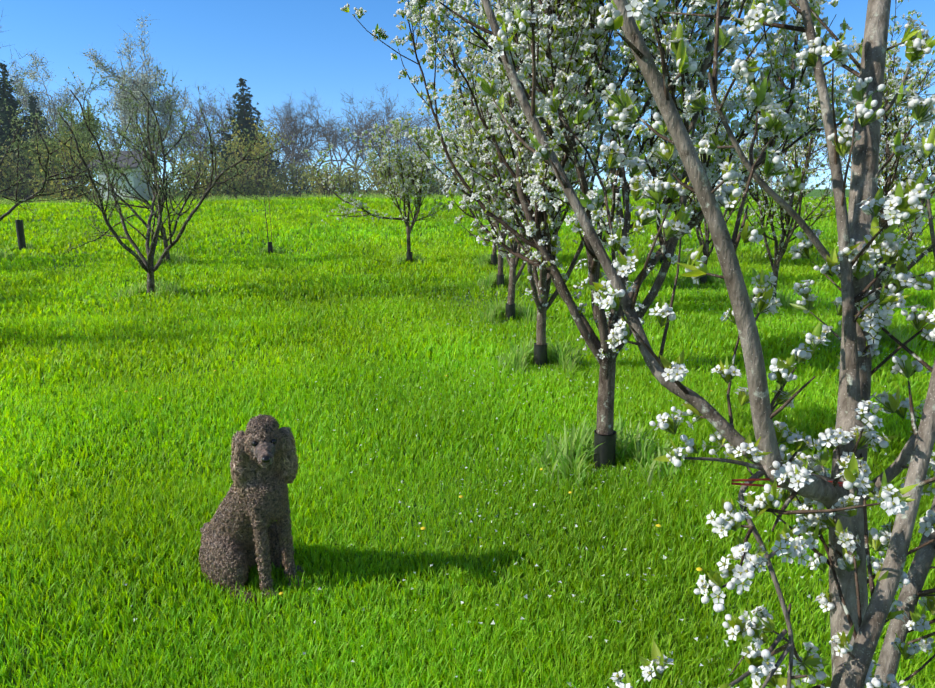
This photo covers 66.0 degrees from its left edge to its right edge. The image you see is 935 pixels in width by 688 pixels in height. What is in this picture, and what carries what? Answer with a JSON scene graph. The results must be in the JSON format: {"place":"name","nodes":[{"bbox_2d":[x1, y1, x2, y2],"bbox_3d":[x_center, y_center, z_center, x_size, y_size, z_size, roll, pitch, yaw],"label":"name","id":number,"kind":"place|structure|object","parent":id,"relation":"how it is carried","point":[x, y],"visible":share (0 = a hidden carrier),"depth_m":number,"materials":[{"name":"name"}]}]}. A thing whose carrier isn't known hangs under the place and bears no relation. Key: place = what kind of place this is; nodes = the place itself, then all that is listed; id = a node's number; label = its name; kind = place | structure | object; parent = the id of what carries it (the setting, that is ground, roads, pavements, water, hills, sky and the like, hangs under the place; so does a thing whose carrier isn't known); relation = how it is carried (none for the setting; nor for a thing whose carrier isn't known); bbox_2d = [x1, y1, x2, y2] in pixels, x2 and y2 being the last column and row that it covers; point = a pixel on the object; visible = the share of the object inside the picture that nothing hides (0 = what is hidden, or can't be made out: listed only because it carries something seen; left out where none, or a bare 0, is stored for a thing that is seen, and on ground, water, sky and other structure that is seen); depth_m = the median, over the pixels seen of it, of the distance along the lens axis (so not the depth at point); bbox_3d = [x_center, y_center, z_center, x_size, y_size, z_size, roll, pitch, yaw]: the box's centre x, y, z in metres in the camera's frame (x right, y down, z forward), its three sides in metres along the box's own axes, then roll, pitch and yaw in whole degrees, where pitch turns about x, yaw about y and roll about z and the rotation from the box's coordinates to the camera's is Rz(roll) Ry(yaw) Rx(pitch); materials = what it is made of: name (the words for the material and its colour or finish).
{"place":"outdoors","nodes":[
{"label":"outdoors","id":0,"kind":"place"},
{"bbox_2d":[0,189,934,687],"bbox_3d":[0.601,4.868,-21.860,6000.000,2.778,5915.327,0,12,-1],"label":"lawn terrain","id":1,"kind":"structure","parent":0,"point":[812,193],"depth_m":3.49,"materials":[{"name":"green plant"}]},
{"bbox_2d":[0,146,10,199],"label":"shrub","id":2,"kind":"object","parent":1,"relation":"on","point":[2,148],"visible":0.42,"depth_m":43.38,"materials":[{"name":"green plant"}]},
{"bbox_2d":[0,145,13,195],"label":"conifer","id":3,"kind":"object","parent":1,"relation":"on","point":[1,153],"visible":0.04,"depth_m":45.80,"materials":[{"name":"green plant"}]},
{"bbox_2d":[0,154,32,200],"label":"shrub","id":4,"kind":"object","parent":1,"relation":"on","point":[7,168],"visible":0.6,"depth_m":43.35,"materials":[{"name":"green plant"}]},
{"bbox_2d":[0,60,35,194],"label":"conifer","id":5,"kind":"object","parent":1,"relation":"on","point":[8,96],"visible":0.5,"depth_m":46.63,"materials":[{"name":"green plant"}]},
{"bbox_2d":[0,71,35,132],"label":"bare tree","id":6,"kind":"object","parent":1,"relation":"on","point":[19,92],"visible":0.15,"depth_m":54.99,"materials":[{"name":"brown plant"}]},
{"bbox_2d":[0,11,36,125],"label":"bare tree","id":7,"kind":"object","parent":1,"relation":"on","point":[10,67],"visible":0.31,"depth_m":50.78,"materials":[{"name":"brown plant"}]},
{"bbox_2d":[15,207,25,249],"bbox_3d":[-9.860,-2.509,15.865,0.154,0.996,0.158,0,12,-1],"label":"sapling tube guard","id":8,"kind":"object","parent":1,"relation":"on","point":[20,234],"visible":0.85,"depth_m":15.83,"materials":[{"name":"black plastic"}]},
{"bbox_2d":[0,159,60,201],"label":"shrub","id":9,"kind":"object","parent":1,"relation":"on","point":[26,190],"visible":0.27,"depth_m":45.01,"materials":[{"name":"green plant"}]},
{"bbox_2d":[0,165,62,200],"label":"shrub","id":10,"kind":"object","parent":1,"relation":"on","point":[26,184],"visible":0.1,"depth_m":45.49,"materials":[{"name":"green plant"}]},
{"bbox_2d":[25,96,54,196],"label":"conifer","id":11,"kind":"object","parent":1,"relation":"on","point":[32,101],"visible":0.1,"depth_m":50.18,"materials":[{"name":"green plant"}]},
{"bbox_2d":[0,118,88,200],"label":"shrub","id":12,"kind":"object","parent":1,"relation":"on","point":[12,156],"visible":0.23,"depth_m":45.72,"materials":[{"name":"green plant"}]},
{"bbox_2d":[16,91,72,138],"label":"bare tree","id":13,"kind":"object","parent":1,"relation":"on","point":[47,109],"visible":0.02,"depth_m":59.66,"materials":[{"name":"brown plant"}]},
{"bbox_2d":[1,49,98,152],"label":"pale budding tree","id":14,"kind":"object","parent":1,"relation":"on","point":[54,111],"visible":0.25,"depth_m":56.56,"materials":[{"name":"green plant"}]},
{"bbox_2d":[9,135,98,188],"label":"tree","id":15,"kind":"object","parent":1,"relation":"on","point":[26,158],"visible":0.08,"depth_m":44.84,"materials":[{"name":"green plant"}]},
{"bbox_2d":[0,61,120,220],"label":"apple tree","id":16,"kind":"object","parent":1,"relation":"on","point":[44,183],"visible":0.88,"depth_m":14.20,"materials":[{"name":"brown plant"}]},
{"bbox_2d":[23,101,104,201],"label":"tree","id":17,"kind":"object","parent":1,"relation":"on","point":[81,134],"visible":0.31,"depth_m":43.75,"materials":[{"name":"green plant"}]},
{"bbox_2d":[26,125,103,202],"bbox_3d":[-22.975,-10.356,41.247,4.653,4.614,4.196,0,12,-1],"label":"shrub","id":18,"kind":"object","parent":1,"relation":"on","point":[69,194],"visible":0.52,"depth_m":40.95,"materials":[{"name":"green plant"}]},
{"bbox_2d":[56,178,154,202],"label":"shrub","id":19,"kind":"object","parent":1,"relation":"on","point":[85,190],"visible":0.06,"depth_m":41.85,"materials":[{"name":"green plant"}]},
{"bbox_2d":[88,151,160,200],"bbox_3d":[-19.527,-9.444,41.235,2.700,3.120,3.400,0,12,-1],"label":"garden cabin","id":20,"kind":"object","parent":1,"relation":"on","point":[139,189],"visible":0.25,"depth_m":40.12,"materials":[{"name":"grey"}]},
{"bbox_2d":[100,95,176,150],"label":"pale budding tree","id":21,"kind":"object","parent":1,"relation":"on","point":[110,139],"visible":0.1,"depth_m":49.84,"materials":[{"name":"green plant"}]},
{"bbox_2d":[83,14,196,184],"bbox_3d":[-21.354,-15.099,46.768,6.602,11.722,8.020,2,12,10],"label":"pale budding tree","id":22,"kind":"object","parent":1,"relation":"on","point":[138,86],"visible":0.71,"depth_m":45.95,"materials":[{"name":"green plant"}]},
{"bbox_2d":[42,97,259,261],"bbox_3d":[-6.091,-2.958,13.445,3.235,3.098,2.906,5,13,23],"label":"apple tree","id":23,"kind":"object","parent":1,"relation":"on","point":[164,238],"visible":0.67,"depth_m":13.48,"materials":[{"name":"brown plant"}]},
{"bbox_2d":[32,58,294,295],"bbox_3d":[-4.040,-2.313,10.376,3.116,3.366,3.271,-2,12,-11],"label":"apple tree","id":24,"kind":"object","parent":1,"relation":"on","point":[149,267],"visible":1,"depth_m":9.89,"materials":[{"name":"brown plant"}]},
{"bbox_2d":[152,170,191,200],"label":"shrub","id":25,"kind":"object","parent":1,"relation":"on","point":[175,184],"visible":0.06,"depth_m":46.34,"materials":[{"name":"green plant"}]},
{"bbox_2d":[121,102,237,194],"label":"bare tree","id":26,"kind":"object","parent":1,"relation":"on","point":[192,141],"visible":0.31,"depth_m":53.91,"materials":[{"name":"brown plant"}]},
{"bbox_2d":[163,142,236,199],"bbox_3d":[-15.384,-9.882,41.430,4.110,3.523,4.025,9,15,36],"label":"shrub","id":27,"kind":"object","parent":1,"relation":"on","point":[198,193],"visible":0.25,"depth_m":41.13,"materials":[{"name":"green plant"}]},
{"bbox_2d":[160,85,276,189],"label":"bare tree","id":28,"kind":"object","parent":1,"relation":"on","point":[198,119],"visible":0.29,"depth_m":58.96,"materials":[{"name":"brown plant"}]},
{"bbox_2d":[176,147,266,198],"bbox_3d":[-14.579,-9.964,42.447,5.116,3.256,4.798,0,12,-1],"label":"shrub","id":29,"kind":"object","parent":1,"relation":"on","point":[223,178],"visible":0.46,"depth_m":42.09,"materials":[{"name":"green plant"}]},
{"bbox_2d":[213,133,230,192],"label":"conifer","id":30,"kind":"object","parent":1,"relation":"on","point":[226,138],"visible":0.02,"depth_m":52.47,"materials":[{"name":"green plant"}]},
{"bbox_2d":[190,158,285,198],"bbox_3d":[-13.866,-9.910,43.587,5.864,2.564,5.928,0,12,-1],"label":"shrub","id":31,"kind":"object","parent":1,"relation":"on","point":[247,182],"visible":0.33,"depth_m":42.80,"materials":[{"name":"green plant"}]},
{"bbox_2d":[191,82,286,162],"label":"bare tree","id":32,"kind":"object","parent":1,"relation":"on","point":[218,113],"visible":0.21,"depth_m":64.37,"materials":[{"name":"brown plant"}]},
{"bbox_2d":[213,78,283,195],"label":"conifer","id":33,"kind":"object","parent":1,"relation":"on","point":[243,113],"visible":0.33,"depth_m":49.14,"materials":[{"name":"green plant"}]},
{"bbox_2d":[198,414,305,605],"bbox_3d":[-0.887,0.613,2.877,0.578,0.740,0.338,8,15,35],"label":"dog","id":34,"kind":"object","parent":1,"relation":"on","point":[242,530],"visible":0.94,"depth_m":2.77},
{"bbox_2d":[218,112,295,197],"bbox_3d":[-13.015,-11.443,44.148,4.608,5.270,4.844,0,12,-1],"label":"shrub","id":35,"kind":"object","parent":1,"relation":"on","point":[258,148],"visible":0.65,"depth_m":43.73,"materials":[{"name":"green plant"}]},
{"bbox_2d":[256,170,272,254],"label":"staked sapling","id":36,"kind":"object","parent":1,"relation":"on","point":[270,246],"visible":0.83,"depth_m":15.29,"materials":[{"name":"brown plant"}]},
{"bbox_2d":[216,93,323,189],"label":"bare tree","id":37,"kind":"object","parent":1,"relation":"on","point":[288,151],"visible":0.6,"depth_m":55.31,"materials":[{"name":"brown plant"}]},
{"bbox_2d":[255,140,284,196],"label":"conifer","id":38,"kind":"object","parent":1,"relation":"on","point":[274,175],"visible":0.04,"depth_m":55.01,"materials":[{"name":"green plant"}]},
{"bbox_2d":[264,159,323,197],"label":"shrub","id":39,"kind":"object","parent":1,"relation":"on","point":[294,192],"visible":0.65,"depth_m":46.21,"materials":[{"name":"green plant"}]},
{"bbox_2d":[257,99,355,172],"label":"bare tree","id":40,"kind":"object","parent":1,"relation":"on","point":[281,132],"visible":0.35,"depth_m":61.10,"materials":[{"name":"brown plant"}]},
{"bbox_2d":[261,90,351,193],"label":"bare tree","id":41,"kind":"object","parent":1,"relation":"on","point":[310,137],"visible":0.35,"depth_m":66.36,"materials":[{"name":"brown plant"}]},
{"bbox_2d":[272,158,343,196],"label":"shrub","id":42,"kind":"object","parent":1,"relation":"on","point":[316,186],"visible":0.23,"depth_m":46.88,"materials":[{"name":"green plant"}]},
{"bbox_2d":[295,162,367,197],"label":"shrub","id":43,"kind":"object","parent":1,"relation":"on","point":[323,188],"visible":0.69,"depth_m":41.55,"materials":[{"name":"green plant"}]},
{"bbox_2d":[288,90,391,183],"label":"bare tree","id":44,"kind":"object","parent":1,"relation":"on","point":[357,131],"visible":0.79,"depth_m":57.79,"materials":[{"name":"brown plant"}]},
{"bbox_2d":[280,91,403,193],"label":"bare tree","id":45,"kind":"object","parent":1,"relation":"on","point":[356,149],"visible":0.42,"depth_m":62.22,"materials":[{"name":"brown plant"}]},
{"bbox_2d":[307,160,387,196],"bbox_3d":[-7.057,-9.709,42.529,4.866,2.372,5.305,0,12,-1],"label":"shrub","id":46,"kind":"object","parent":1,"relation":"on","point":[346,180],"visible":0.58,"depth_m":42.12,"materials":[{"name":"green plant"}]},
{"bbox_2d":[352,144,410,195],"bbox_3d":[-4.896,-10.623,44.445,4.884,3.314,4.790,0,12,-1],"label":"shrub","id":47,"kind":"object","parent":1,"relation":"on","point":[374,171],"visible":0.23,"depth_m":44.26,"materials":[{"name":"green plant"}]},
{"bbox_2d":[350,83,432,179],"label":"bare tree","id":48,"kind":"object","parent":1,"relation":"on","point":[405,117],"visible":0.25,"depth_m":70.63,"materials":[{"name":"brown plant"}]},
{"bbox_2d":[341,112,450,263],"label":"tree","id":49,"kind":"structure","parent":1,"relation":"on","point":[418,165],"depth_m":13.22,"materials":[{"name":"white plant"}]},
{"bbox_2d":[301,143,408,223],"bbox_3d":[-2.087,-2.923,13.123,1.923,1.464,0.739,1,12,6],"label":"tree branch","id":50,"kind":"object","parent":49,"relation":"attached to","point":[354,203],"visible":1,"depth_m":13.19,"materials":[{"name":"brown plant"}]},
{"bbox_2d":[361,160,440,194],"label":"shrub","id":51,"kind":"object","parent":1,"relation":"on","point":[395,183],"visible":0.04,"depth_m":44.87,"materials":[{"name":"green plant"}]},
{"bbox_2d":[366,99,441,171],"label":"bare tree","id":52,"kind":"object","parent":1,"relation":"on","point":[408,139],"visible":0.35,"depth_m":66.12,"materials":[{"name":"brown plant"}]},
{"bbox_2d":[391,168,454,195],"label":"shrub","id":53,"kind":"object","parent":1,"relation":"on","point":[434,188],"visible":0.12,"depth_m":46.35,"materials":[{"name":"green plant"}]},
{"bbox_2d":[402,114,457,168],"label":"bare tree","id":54,"kind":"object","parent":1,"relation":"on","point":[429,142],"visible":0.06,"depth_m":77.65,"materials":[{"name":"brown plant"}]},
{"bbox_2d":[424,166,462,194],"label":"shrub","id":55,"kind":"object","parent":1,"relation":"on","point":[439,188],"visible":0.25,"depth_m":46.98,"materials":[{"name":"green plant"}]},
{"bbox_2d":[436,154,481,195],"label":"shrub","id":56,"kind":"object","parent":1,"relation":"on","point":[459,180],"visible":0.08,"depth_m":42.34,"materials":[{"name":"green plant"}]},
{"bbox_2d":[423,48,507,288],"bbox_3d":[0.380,-2.490,10.665,1.960,3.509,2.135,0,12,-1],"label":"pear tree","id":57,"kind":"object","parent":1,"relation":"on","point":[500,278],"visible":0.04,"depth_m":10.79,"materials":[{"name":"white plant"}]},
{"bbox_2d":[0,191,932,687],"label":"long grass tufts","id":58,"kind":"object","parent":1,"relation":"on","point":[576,449],"depth_m":6.27,"materials":[{"name":"green plant"}]},
{"bbox_2d":[449,101,496,265],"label":"pear tree","id":59,"kind":"object","parent":1,"relation":"on","point":[494,257],"visible":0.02,"depth_m":13.10,"materials":[{"name":"white plant"}]},
{"bbox_2d":[15,268,932,687],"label":"dandelion flowers","id":60,"kind":"object","parent":1,"relation":"on","point":[553,500],"visible":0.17,"depth_m":3.52,"materials":[{"name":"yellow plant"}]},
{"bbox_2d":[419,9,618,320],"bbox_3d":[0.618,-2.035,8.390,2.310,3.727,1.647,4,13,20],"label":"pear tree","id":61,"kind":"object","parent":1,"relation":"on","point":[510,306],"visible":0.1,"depth_m":8.49,"materials":[{"name":"white plant"}]},
{"bbox_2d":[401,0,658,367],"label":"pear tree","id":62,"kind":"object","parent":1,"relation":"on","point":[541,286],"visible":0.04,"depth_m":5.84,"materials":[{"name":"white plant"}]},
{"bbox_2d":[340,0,856,473],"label":"pear tree","id":63,"kind":"object","parent":1,"relation":"on","point":[556,45],"visible":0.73,"depth_m":3.79,"materials":[{"name":"white plant"}]},
{"bbox_2d":[592,119,671,191],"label":"bare tree","id":64,"kind":"object","parent":1,"relation":"on","point":[605,139],"visible":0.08,"depth_m":109.50,"materials":[{"name":"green plant"}]},
{"bbox_2d":[406,0,934,687],"bbox_3d":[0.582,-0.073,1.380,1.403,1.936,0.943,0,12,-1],"label":"pear tree","id":65,"kind":"object","parent":1,"relation":"on","point":[844,490],"visible":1,"depth_m":1.32,"materials":[{"name":"white plant"}]},
{"bbox_2d":[633,110,719,262],"bbox_3d":[4.051,-2.943,13.708,1.598,2.978,1.500,9,15,37],"label":"pear tree","id":66,"kind":"object","parent":1,"relation":"on","point":[659,140],"visible":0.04,"depth_m":13.54,"materials":[{"name":"white plant"}]},
{"bbox_2d":[642,73,790,283],"bbox_3d":[3.784,-2.554,11.299,2.366,3.451,1.652,4,13,20],"label":"pear tree","id":67,"kind":"object","parent":1,"relation":"on","point":[714,122],"visible":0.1,"depth_m":11.15,"materials":[{"name":"white plant"}]},
{"bbox_2d":[739,130,763,191],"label":"bare tree","id":68,"kind":"object","parent":1,"relation":"on","point":[743,151],"visible":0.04,"depth_m":120.67,"materials":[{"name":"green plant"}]},
{"bbox_2d":[751,130,799,189],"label":"bare tree","id":69,"kind":"object","parent":1,"relation":"on","point":[771,176],"visible":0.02,"depth_m":134.87,"materials":[{"name":"brown plant"}]},
{"bbox_2d":[712,53,856,304],"bbox_3d":[4.013,-1.948,8.908,1.644,3.279,1.782,-6,14,-28],"label":"pear tree","id":70,"kind":"object","parent":1,"relation":"on","point":[789,157],"visible":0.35,"depth_m":8.74,"materials":[{"name":"white plant"}]},
{"bbox_2d":[758,139,847,186],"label":"bare tree","id":71,"kind":"object","parent":1,"relation":"on","point":[812,161],"visible":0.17,"depth_m":107.40,"materials":[{"name":"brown plant"}]},
{"bbox_2d":[799,121,880,191],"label":"bare tree","id":72,"kind":"object","parent":1,"relation":"on","point":[828,165],"visible":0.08,"depth_m":121.56,"materials":[{"name":"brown plant"}]},
{"bbox_2d":[827,0,934,344],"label":"pear tree","id":73,"kind":"object","parent":1,"relation":"on","point":[895,124],"visible":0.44,"depth_m":6.57,"materials":[{"name":"white plant"}]},
{"bbox_2d":[899,131,930,170],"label":"bare tree","id":74,"kind":"object","parent":1,"relation":"on","point":[912,155],"visible":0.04,"depth_m":105.44,"materials":[{"name":"brown plant"}]},
{"bbox_2d":[900,126,932,178],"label":"bare tree","id":75,"kind":"object","parent":1,"relation":"on","point":[919,157],"visible":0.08,"depth_m":120.88,"materials":[{"name":"brown plant"}]},
{"bbox_2d":[0,0,934,189],"label":"sky","id":76,"kind":"structure","parent":0,"point":[281,48],"materials":[{"name":"blue"}]}
]}

